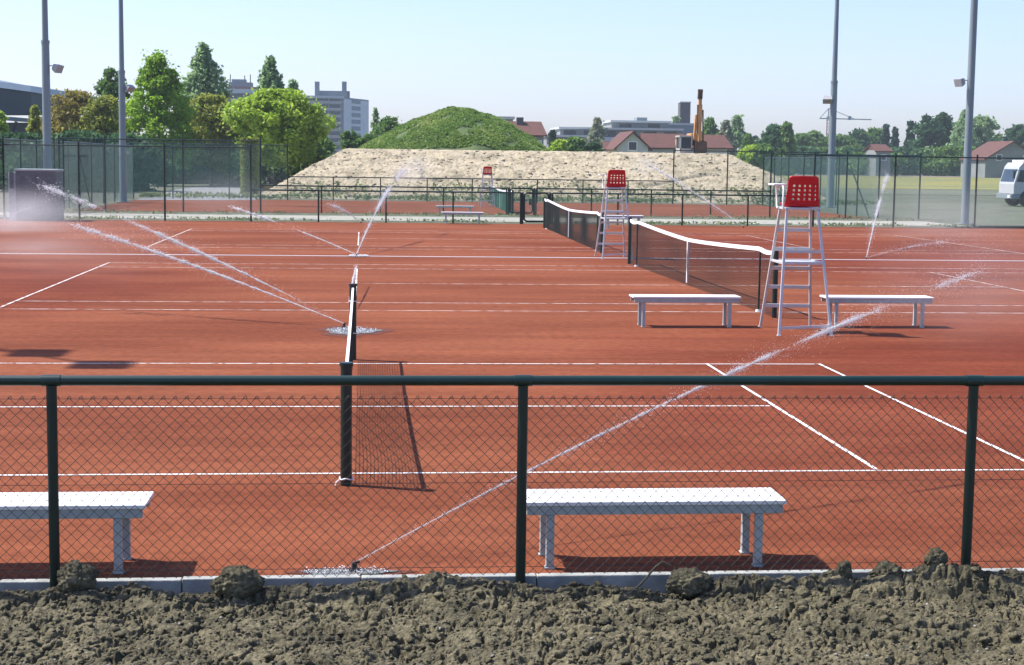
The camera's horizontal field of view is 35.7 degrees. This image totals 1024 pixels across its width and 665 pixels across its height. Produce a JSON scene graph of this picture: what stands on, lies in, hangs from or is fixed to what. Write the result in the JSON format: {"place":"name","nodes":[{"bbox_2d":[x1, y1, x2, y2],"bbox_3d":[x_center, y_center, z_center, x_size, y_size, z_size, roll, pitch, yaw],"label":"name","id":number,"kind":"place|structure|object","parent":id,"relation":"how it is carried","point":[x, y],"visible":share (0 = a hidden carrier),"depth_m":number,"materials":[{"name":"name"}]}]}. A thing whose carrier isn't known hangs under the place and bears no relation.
{"place":"outdoors","nodes":[
{"label":"outdoors","id":0,"kind":"place"},
{"bbox_2d":[0,197,133,218],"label":"side dirt","id":1,"kind":"structure","parent":0,"point":[7,201],"depth_m":78.36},
{"bbox_2d":[2,136,80,218],"bbox_3d":[-19.354,-6.541,66.183,0.076,3.040,16.056,0,6,-5],"label":"chain link fence","id":2,"kind":"object","parent":1,"relation":"on","point":[36,152],"visible":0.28,"depth_m":63.04,"materials":[{"name":"metal"}]},
{"bbox_2d":[62,139,133,209],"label":"chain link fence","id":3,"kind":"object","parent":1,"relation":"on","point":[90,165],"visible":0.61,"depth_m":75.14,"materials":[{"name":"metal"}]},
{"bbox_2d":[136,183,255,199],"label":"path","id":4,"kind":"structure","parent":0,"point":[225,189],"depth_m":100.81,"materials":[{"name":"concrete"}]},
{"bbox_2d":[240,137,259,193],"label":"fence","id":5,"kind":"object","parent":4,"relation":"on","point":[247,170],"visible":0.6,"depth_m":100.44,"materials":[{"name":"green metal"}]},
{"bbox_2d":[139,180,877,204],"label":"weeds","id":6,"kind":"object","parent":4,"relation":"on","point":[233,195],"visible":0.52,"depth_m":93.61,"materials":[{"name":"green plant"}]},
{"bbox_2d":[227,74,261,133],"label":"apartment block","id":7,"kind":"structure","parent":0,"point":[242,87],"depth_m":508.88,"materials":[{"name":"grey concrete"}]},
{"bbox_2d":[306,81,368,153],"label":"tower block","id":8,"kind":"structure","parent":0,"point":[345,109],"depth_m":554.49,"materials":[{"name":"grey concrete"}]},
{"bbox_2d":[0,186,761,204],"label":"dirt ground","id":9,"kind":"structure","parent":0,"point":[135,197],"depth_m":92.93,"materials":[{"name":"soil"}]},
{"bbox_2d":[26,105,42,137],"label":"poplar tree","id":10,"kind":"object","parent":9,"relation":"on","point":[34,122],"visible":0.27,"depth_m":116.05,"materials":[{"name":"green plant"}]},
{"bbox_2d":[0,131,70,191],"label":"shrub","id":11,"kind":"object","parent":9,"relation":"on","point":[24,135],"visible":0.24,"depth_m":99.89,"materials":[{"name":"green plant"}]},
{"bbox_2d":[32,129,128,191],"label":"shrub","id":12,"kind":"object","parent":9,"relation":"on","point":[75,133],"visible":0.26,"depth_m":102.21,"materials":[{"name":"green plant"}]},
{"bbox_2d":[105,132,186,191],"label":"shrub","id":13,"kind":"object","parent":9,"relation":"on","point":[148,169],"visible":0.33,"depth_m":106.63,"materials":[{"name":"green plant"}]},
{"bbox_2d":[231,143,303,188],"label":"shrub","id":14,"kind":"object","parent":9,"relation":"on","point":[263,179],"visible":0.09,"depth_m":120.54,"materials":[{"name":"green plant"}]},
{"bbox_2d":[215,87,339,186],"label":"tree","id":15,"kind":"object","parent":9,"relation":"on","point":[292,118],"visible":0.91,"depth_m":110.56,"materials":[{"name":"green plant"}]},
{"bbox_2d":[280,139,333,175],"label":"shrub","id":16,"kind":"object","parent":9,"relation":"on","point":[320,151],"visible":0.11,"depth_m":119.86,"materials":[{"name":"green plant"}]},
{"bbox_2d":[114,141,837,205],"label":"chain link fence","id":17,"kind":"object","parent":9,"relation":"on","point":[582,186],"visible":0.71,"depth_m":90.19,"materials":[{"name":"metal"}]},
{"bbox_2d":[261,148,825,203],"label":"sand mound","id":18,"kind":"object","parent":9,"relation":"on","point":[611,161],"visible":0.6,"depth_m":99.21,"materials":[{"name":"beige sand"}]},
{"bbox_2d":[268,148,793,199],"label":"gravel lumps","id":19,"kind":"object","parent":18,"relation":"on","point":[528,172],"visible":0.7,"depth_m":99.39,"materials":[{"name":"beige gravel"}]},
{"bbox_2d":[674,89,706,152],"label":"excavator","id":20,"kind":"object","parent":18,"relation":"on","point":[690,140],"visible":0.9,"depth_m":108.36,"materials":[{"name":"metal"}]},
{"bbox_2d":[359,106,549,150],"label":"grass hill","id":21,"kind":"structure","parent":0,"point":[463,130],"depth_m":123.85,"materials":[{"name":"green plant"}]},
{"bbox_2d":[83,200,864,217],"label":"back clay ground","id":22,"kind":"structure","parent":0,"point":[191,205],"depth_m":78.58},
{"bbox_2d":[115,0,134,202],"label":"floodlight mast","id":23,"kind":"object","parent":22,"relation":"on","point":[122,118],"visible":0.89,"depth_m":80.29,"materials":[{"name":"metal"}]},
{"bbox_2d":[489,184,513,213],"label":"tennis net","id":24,"kind":"object","parent":22,"relation":"on","point":[499,196],"visible":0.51,"depth_m":76.97,"materials":[{"name":"teal"}]},
{"bbox_2d":[0,212,958,225],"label":"gravel path","id":25,"kind":"structure","parent":0,"point":[495,219],"depth_m":64.44,"materials":[{"name":"grey gravel"}]},
{"bbox_2d":[41,0,63,168],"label":"floodlight mast","id":26,"kind":"object","parent":25,"relation":"on","point":[46,107],"visible":0.78,"depth_m":63.74,"materials":[{"name":"metal"}]},
{"bbox_2d":[0,210,959,221],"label":"back verge","id":27,"kind":"structure","parent":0,"point":[540,216],"depth_m":68.16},
{"bbox_2d":[58,135,506,214],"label":"chain link fence","id":28,"kind":"object","parent":27,"relation":"on","point":[194,140],"visible":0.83,"depth_m":68.45,"materials":[{"name":"metal"}]},
{"bbox_2d":[0,208,977,226],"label":"weeds","id":29,"kind":"object","parent":27,"relation":"on","point":[498,214],"visible":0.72,"depth_m":62.25,"materials":[{"name":"green plant"}]},
{"bbox_2d":[535,151,921,218],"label":"chain link fence","id":30,"kind":"object","parent":27,"relation":"on","point":[748,191],"visible":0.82,"depth_m":70.80,"materials":[{"name":"metal"}]},
{"bbox_2d":[0,219,1023,580],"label":"clay ground","id":31,"kind":"structure","parent":0,"point":[452,303],"depth_m":16.83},
{"bbox_2d":[8,169,63,220],"bbox_3d":[-17.230,-4.998,57.700,1.718,1.849,1.360,0,6,-5],"label":"cabinet","id":32,"kind":"object","parent":31,"relation":"on","point":[23,191],"visible":0.97,"depth_m":57.07,"materials":[{"name":"metal"}]},
{"bbox_2d":[0,491,153,573],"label":"bench","id":33,"kind":"object","parent":31,"relation":"on","point":[80,507],"visible":0.82,"depth_m":9.07,"materials":[{"name":"white paint"}]},
{"bbox_2d":[22,174,356,326],"bbox_3d":[-6.219,-1.613,25.763,7.412,2.337,7.540,0,6,-5],"label":"sprinkler","id":34,"kind":"object","parent":31,"relation":"on","point":[209,257],"visible":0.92,"depth_m":23.60,"materials":[{"name":"liquid"}]},
{"bbox_2d":[211,158,418,255],"bbox_3d":[-6.511,-4.169,47.078,7.153,2.762,16.528,1,6,5],"label":"sprinkler","id":35,"kind":"object","parent":31,"relation":"on","point":[384,194],"visible":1,"depth_m":42.44,"materials":[{"name":"liquid"}]},
{"bbox_2d":[335,283,356,485],"bbox_3d":[-1.563,0.271,15.236,0.138,0.907,7.449,0,6,-5],"label":"tennis net","id":36,"kind":"object","parent":31,"relation":"on","point":[346,366],"visible":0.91,"depth_m":11.60,"materials":[{"name":"black"}]},
{"bbox_2d":[0,253,993,260],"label":"drain strip","id":37,"kind":"object","parent":31,"relation":"on","point":[497,257],"visible":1,"depth_m":39.12,"materials":[{"name":"white"}]},
{"bbox_2d":[0,262,1021,312],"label":"court lines","id":38,"kind":"object","parent":31,"relation":"on","point":[490,269],"visible":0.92,"depth_m":27.40,"materials":[{"name":"white paint"}]},
{"bbox_2d":[0,568,1023,593],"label":"kerb","id":39,"kind":"structure","parent":31,"relation":"on","point":[654,581],"depth_m":9.07,"materials":[{"name":"concrete"}]},
{"bbox_2d":[7,363,1023,474],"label":"court lines","id":40,"kind":"object","parent":31,"relation":"on","point":[823,436],"visible":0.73,"depth_m":14.53,"materials":[{"name":"white paint"}]},
{"bbox_2d":[543,197,603,252],"bbox_3d":[1.753,-3.443,49.120,0.100,1.095,15.331,0,6,-5],"label":"tennis net","id":41,"kind":"object","parent":31,"relation":"on","point":[557,223],"visible":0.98,"depth_m":47.78,"materials":[{"name":"black fabric"}]},
{"bbox_2d":[147,229,1023,253],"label":"court lines","id":42,"kind":"object","parent":31,"relation":"on","point":[561,247],"visible":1,"depth_m":45.42,"materials":[{"name":"white paint"}]},
{"bbox_2d":[595,170,632,259],"bbox_3d":[2.544,-2.944,39.544,0.798,2.191,1.276,0,6,-5],"label":"umpire chair","id":43,"kind":"object","parent":31,"relation":"on","point":[616,185],"visible":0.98,"depth_m":39.25,"materials":[{"name":"metal"}]},
{"bbox_2d":[526,488,786,568],"bbox_3d":[0.827,1.169,9.540,1.563,0.402,0.378,0,6,-5],"label":"bench","id":44,"kind":"object","parent":31,"relation":"on","point":[731,506],"visible":0.71,"depth_m":9.40,"materials":[{"name":"white paint"}]},
{"bbox_2d":[349,256,999,571],"bbox_3d":[3.130,-0.092,12.980,3.457,2.231,10.778,4,7,28],"label":"sprinkler","id":45,"kind":"object","parent":31,"relation":"on","point":[355,563],"visible":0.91,"depth_m":11.19,"materials":[{"name":"liquid"}]},
{"bbox_2d":[629,294,740,327],"bbox_3d":[2.523,-0.317,23.276,1.588,0.450,0.378,0,6,-5],"label":"bench","id":46,"kind":"object","parent":31,"relation":"on","point":[641,299],"visible":1,"depth_m":23.12,"materials":[{"name":"white paint"}]},
{"bbox_2d":[627,217,778,317],"bbox_3d":[3.423,-1.465,31.017,0.100,1.095,12.856,0,6,-6],"label":"tennis net","id":47,"kind":"object","parent":31,"relation":"on","point":[715,263],"visible":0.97,"depth_m":29.57,"materials":[{"name":"black fabric"}]},
{"bbox_2d":[758,176,833,336],"bbox_3d":[4.059,-1.114,22.647,0.798,2.222,1.276,0,6,-3],"label":"umpire chair","id":48,"kind":"object","parent":31,"relation":"on","point":[810,205],"visible":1,"depth_m":22.35,"materials":[{"name":"metal"}]},
{"bbox_2d":[820,295,933,327],"bbox_3d":[5.397,-0.314,23.599,1.621,0.450,0.378,0,6,-5],"label":"bench","id":49,"kind":"object","parent":31,"relation":"on","point":[838,299],"visible":0.81,"depth_m":23.44,"materials":[{"name":"white paint"}]},
{"bbox_2d":[865,164,1010,259],"bbox_3d":[13.635,-3.468,48.502,7.221,3.481,17.915,2,6,7],"label":"water spray","id":50,"kind":"object","parent":31,"relation":"on","point":[878,207],"visible":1,"depth_m":44.50,"materials":[{"name":"liquid"}]},
{"bbox_2d":[0,562,1023,664],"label":"soil ground","id":51,"kind":"structure","parent":0,"point":[960,593],"depth_m":8.26,"materials":[{"name":"soil"}]},
{"bbox_2d":[56,559,98,593],"bbox_3d":[-2.367,1.334,8.670,0.225,0.202,0.210,0,6,-5],"label":"soil clod","id":52,"kind":"object","parent":51,"relation":"on","point":[72,575],"visible":0.96,"depth_m":8.62,"materials":[{"name":"soil"}]},
{"bbox_2d":[209,565,264,597],"bbox_3d":[-1.502,1.388,8.761,0.258,0.213,0.251,5,8,37],"label":"soil clod","id":53,"kind":"object","parent":51,"relation":"on","point":[240,581],"visible":0.95,"depth_m":8.69,"materials":[{"name":"soil"}]},
{"bbox_2d":[665,567,713,599],"bbox_3d":[1.002,1.421,8.996,0.267,0.188,0.237,3,6,17],"label":"soil clod","id":54,"kind":"object","parent":51,"relation":"on","point":[690,583],"visible":0.98,"depth_m":8.93,"materials":[{"name":"soil"}]},
{"bbox_2d":[872,560,903,578],"bbox_3d":[2.157,1.388,9.100,0.201,0.178,0.162,0,6,-5],"label":"soil clod","id":55,"kind":"object","parent":51,"relation":"on","point":[882,567],"visible":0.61,"depth_m":9.06,"materials":[{"name":"soil"}]},
{"bbox_2d":[912,564,930,573],"bbox_3d":[2.412,1.405,9.130,0.267,0.213,0.202,0,6,-5],"label":"soil clod","id":56,"kind":"object","parent":51,"relation":"on","point":[918,569],"visible":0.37,"depth_m":9.10,"materials":[{"name":"soil"}]},
{"bbox_2d":[923,547,947,564],"bbox_3d":[2.423,1.290,9.106,0.124,0.127,0.115,-3,7,-30],"label":"soil clod","id":57,"kind":"object","parent":56,"relation":"on","point":[936,555],"visible":0.91,"depth_m":9.07,"materials":[{"name":"soil"}]},
{"bbox_2d":[0,0,1023,150],"label":"sky","id":58,"kind":"structure","parent":0,"point":[553,63],"materials":[{"name":"blue"}]},
{"bbox_2d":[1,217,1023,228],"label":"verge","id":59,"kind":"structure","parent":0,"point":[501,222],"depth_m":60.95,"materials":[{"name":"green plant"}]},
{"bbox_2d":[508,117,547,144],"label":"house","id":60,"kind":"structure","parent":0,"point":[536,130],"depth_m":233.49,"materials":[{"name":"concrete"}]},
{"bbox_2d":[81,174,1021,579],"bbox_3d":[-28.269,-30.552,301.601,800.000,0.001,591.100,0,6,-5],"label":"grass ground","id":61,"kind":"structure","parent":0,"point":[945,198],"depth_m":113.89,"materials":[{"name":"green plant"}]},
{"bbox_2d":[0,80,98,132],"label":"sports hall","id":62,"kind":"structure","parent":61,"relation":"on","point":[18,99],"depth_m":148.56,"materials":[{"name":"metal"}]},
{"bbox_2d":[0,142,520,223],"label":"chain link fence","id":63,"kind":"object","parent":61,"relation":"on","point":[110,166],"visible":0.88,"depth_m":58.93,"materials":[{"name":"metal"}]},
{"bbox_2d":[521,192,551,223],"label":"gate","id":64,"kind":"structure","parent":63,"relation":"attached to","point":[523,195],"depth_m":60.14,"materials":[{"name":"teal"}]},
{"bbox_2d":[585,116,608,144],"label":"birch tree","id":65,"kind":"object","parent":61,"relation":"on","point":[597,132],"visible":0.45,"depth_m":329.69,"materials":[{"name":"green plant"}]},
{"bbox_2d":[544,117,683,147],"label":"terraced flats","id":66,"kind":"structure","parent":61,"relation":"on","point":[637,125],"depth_m":361.45,"materials":[{"name":"concrete"}]},
{"bbox_2d":[718,119,736,156],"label":"birch tree","id":67,"kind":"object","parent":61,"relation":"on","point":[726,129],"visible":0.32,"depth_m":337.34,"materials":[{"name":"green plant"}]},
{"bbox_2d":[731,114,745,153],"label":"birch tree","id":68,"kind":"object","parent":61,"relation":"on","point":[737,125],"visible":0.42,"depth_m":347.35,"materials":[{"name":"green plant"}]},
{"bbox_2d":[551,152,1023,227],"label":"chain link fence","id":69,"kind":"object","parent":61,"relation":"on","point":[815,166],"visible":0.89,"depth_m":61.30,"materials":[{"name":"metal"}]},
{"bbox_2d":[795,145,827,174],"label":"bush","id":70,"kind":"object","parent":61,"relation":"on","point":[803,148],"visible":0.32,"depth_m":362.87,"materials":[{"name":"green plant"}]},
{"bbox_2d":[762,155,880,218],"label":"chain link fence","id":71,"kind":"object","parent":61,"relation":"on","point":[773,190],"visible":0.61,"depth_m":78.45,"materials":[{"name":"metal"}]},
{"bbox_2d":[826,133,864,148],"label":"tree","id":72,"kind":"object","parent":61,"relation":"on","point":[845,141],"visible":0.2,"depth_m":425.14,"materials":[{"name":"green plant"}]},
{"bbox_2d":[862,144,893,175],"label":"house","id":73,"kind":"structure","parent":61,"relation":"on","point":[877,149],"depth_m":347.38,"materials":[{"name":"concrete"}]},
{"bbox_2d":[930,112,954,145],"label":"tree","id":74,"kind":"object","parent":61,"relation":"on","point":[945,119],"visible":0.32,"depth_m":406.96,"materials":[{"name":"green plant"}]},
{"bbox_2d":[959,141,1023,177],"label":"house","id":75,"kind":"structure","parent":61,"relation":"on","point":[1013,149],"depth_m":339.39,"materials":[{"name":"paint"}]},
{"bbox_2d":[1003,124,1023,146],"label":"tree","id":76,"kind":"object","parent":61,"relation":"on","point":[1015,133],"visible":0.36,"depth_m":430.15,"materials":[{"name":"green plant"}]},
{"bbox_2d":[147,182,998,194],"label":"crop field","id":77,"kind":"structure","parent":0,"point":[953,191],"depth_m":144.54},
{"bbox_2d":[39,88,111,136],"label":"maple tree","id":78,"kind":"object","parent":77,"relation":"on","point":[66,113],"visible":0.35,"depth_m":126.86,"materials":[{"name":"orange plant"}]},
{"bbox_2d":[68,94,140,162],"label":"maple tree","id":79,"kind":"object","parent":77,"relation":"on","point":[100,108],"visible":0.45,"depth_m":125.52,"materials":[{"name":"green plant"}]},
{"bbox_2d":[93,66,131,131],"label":"lime tree","id":80,"kind":"object","parent":77,"relation":"on","point":[107,84],"visible":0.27,"depth_m":135.32,"materials":[{"name":"green plant"}]},
{"bbox_2d":[109,49,207,184],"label":"lime tree","id":81,"kind":"object","parent":77,"relation":"on","point":[158,81],"visible":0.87,"depth_m":123.89,"materials":[{"name":"green plant"}]},
{"bbox_2d":[146,151,216,183],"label":"shrub","id":82,"kind":"object","parent":77,"relation":"on","point":[186,180],"visible":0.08,"depth_m":135.84,"materials":[{"name":"green plant"}]},
{"bbox_2d":[167,41,233,133],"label":"birch tree","id":83,"kind":"object","parent":77,"relation":"on","point":[206,72],"visible":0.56,"depth_m":157.14,"materials":[{"name":"green plant"}]},
{"bbox_2d":[178,139,239,183],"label":"shrub","id":84,"kind":"object","parent":77,"relation":"on","point":[223,178],"visible":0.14,"depth_m":138.33,"materials":[{"name":"green plant"}]},
{"bbox_2d":[178,92,246,185],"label":"lime tree","id":85,"kind":"object","parent":77,"relation":"on","point":[210,105],"visible":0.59,"depth_m":128.15,"materials":[{"name":"green plant"}]},
{"bbox_2d":[254,55,285,91],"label":"birch tree","id":86,"kind":"object","parent":77,"relation":"on","point":[268,77],"visible":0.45,"depth_m":146.46,"materials":[{"name":"green plant"}]},
{"bbox_2d":[338,129,362,150],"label":"lime tree","id":87,"kind":"object","parent":77,"relation":"on","point":[347,138],"visible":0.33,"depth_m":147.61,"materials":[{"name":"green plant"}]},
{"bbox_2d":[369,115,401,136],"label":"lime tree","id":88,"kind":"object","parent":77,"relation":"on","point":[385,125],"visible":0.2,"depth_m":152.71,"materials":[{"name":"green plant"}]},
{"bbox_2d":[565,135,587,151],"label":"bush","id":89,"kind":"object","parent":77,"relation":"on","point":[575,143],"visible":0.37,"depth_m":189.55,"materials":[{"name":"green plant"}]},
{"bbox_2d":[606,131,651,151],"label":"house","id":90,"kind":"structure","parent":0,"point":[630,141],"depth_m":215.99,"materials":[{"name":"white paint"}]},
{"bbox_2d":[639,133,692,152],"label":"house","id":91,"kind":"structure","parent":0,"point":[656,142],"depth_m":229.03,"materials":[{"name":"red tile"}]},
{"bbox_2d":[686,134,733,153],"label":"house","id":92,"kind":"structure","parent":0,"point":[718,143],"depth_m":243.24,"materials":[{"name":"red tile"}]},
{"bbox_2d":[794,173,979,177],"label":"ploughed field","id":93,"kind":"structure","parent":0,"point":[909,176],"depth_m":354.11,"materials":[{"name":"soil"}]},
{"bbox_2d":[846,151,907,175],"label":"bush","id":94,"kind":"object","parent":93,"relation":"on","point":[891,164],"visible":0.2,"depth_m":355.03,"materials":[{"name":"green plant"}]},
{"bbox_2d":[889,146,933,175],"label":"tree","id":95,"kind":"object","parent":93,"relation":"on","point":[911,150],"visible":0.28,"depth_m":375.97,"materials":[{"name":"green plant"}]},
{"bbox_2d":[908,113,948,174],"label":"tree","id":96,"kind":"object","parent":93,"relation":"on","point":[926,133],"visible":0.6,"depth_m":401.94,"materials":[{"name":"green plant"}]},
{"bbox_2d":[909,145,975,175],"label":"bush","id":97,"kind":"object","parent":93,"relation":"on","point":[950,151],"visible":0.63,"depth_m":372.34,"materials":[{"name":"green plant"}]},
{"bbox_2d":[945,109,983,148],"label":"birch tree","id":98,"kind":"object","parent":93,"relation":"on","point":[958,134],"visible":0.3,"depth_m":388.00,"materials":[{"name":"green plant"}]},
{"bbox_2d":[960,114,1002,143],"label":"tree","id":99,"kind":"object","parent":93,"relation":"on","point":[984,127],"visible":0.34,"depth_m":393.12,"materials":[{"name":"green plant"}]},
{"bbox_2d":[753,203,1023,227],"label":"side dirt","id":100,"kind":"structure","parent":0,"point":[981,213],"depth_m":81.40,"materials":[{"name":"beige soil"}]},
{"bbox_2d":[822,0,838,207],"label":"floodlight mast","id":101,"kind":"object","parent":100,"relation":"on","point":[831,99],"visible":0.84,"depth_m":87.98,"materials":[{"name":"metal"}]},
{"bbox_2d":[954,0,977,224],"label":"floodlight mast","id":102,"kind":"object","parent":100,"relation":"on","point":[960,82],"visible":0.84,"depth_m":64.97,"materials":[{"name":"metal"}]},
{"bbox_2d":[996,160,1023,205],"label":"van","id":103,"kind":"object","parent":100,"relation":"on","point":[1013,182],"visible":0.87,"depth_m":96.95,"materials":[{"name":"white metal"}]},
{"bbox_2d":[778,175,1000,189],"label":"rapeseed field","id":104,"kind":"structure","parent":0,"point":[958,184],"depth_m":218.44,"materials":[{"name":"plant"}]},
{"bbox_2d":[745,143,784,173],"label":"bush","id":105,"kind":"object","parent":104,"relation":"on","point":[764,147],"visible":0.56,"depth_m":251.50,"materials":[{"name":"green plant"}]},
{"bbox_2d":[754,123,785,175],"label":"tree","id":106,"kind":"object","parent":104,"relation":"on","point":[771,136],"visible":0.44,"depth_m":322.36,"materials":[{"name":"green plant"}]},
{"bbox_2d":[777,121,797,175],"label":"tree","id":107,"kind":"object","parent":104,"relation":"on","point":[788,140],"visible":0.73,"depth_m":321.28,"materials":[{"name":"green plant"}]},
{"label":"soil ground","id":108,"kind":"structure","parent":0,"visible":0},
{"bbox_2d":[0,375,1023,587],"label":"chain link fence","id":109,"kind":"object","parent":108,"relation":"on","point":[51,383],"visible":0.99,"depth_m":8.97,"materials":[{"name":"metal"}]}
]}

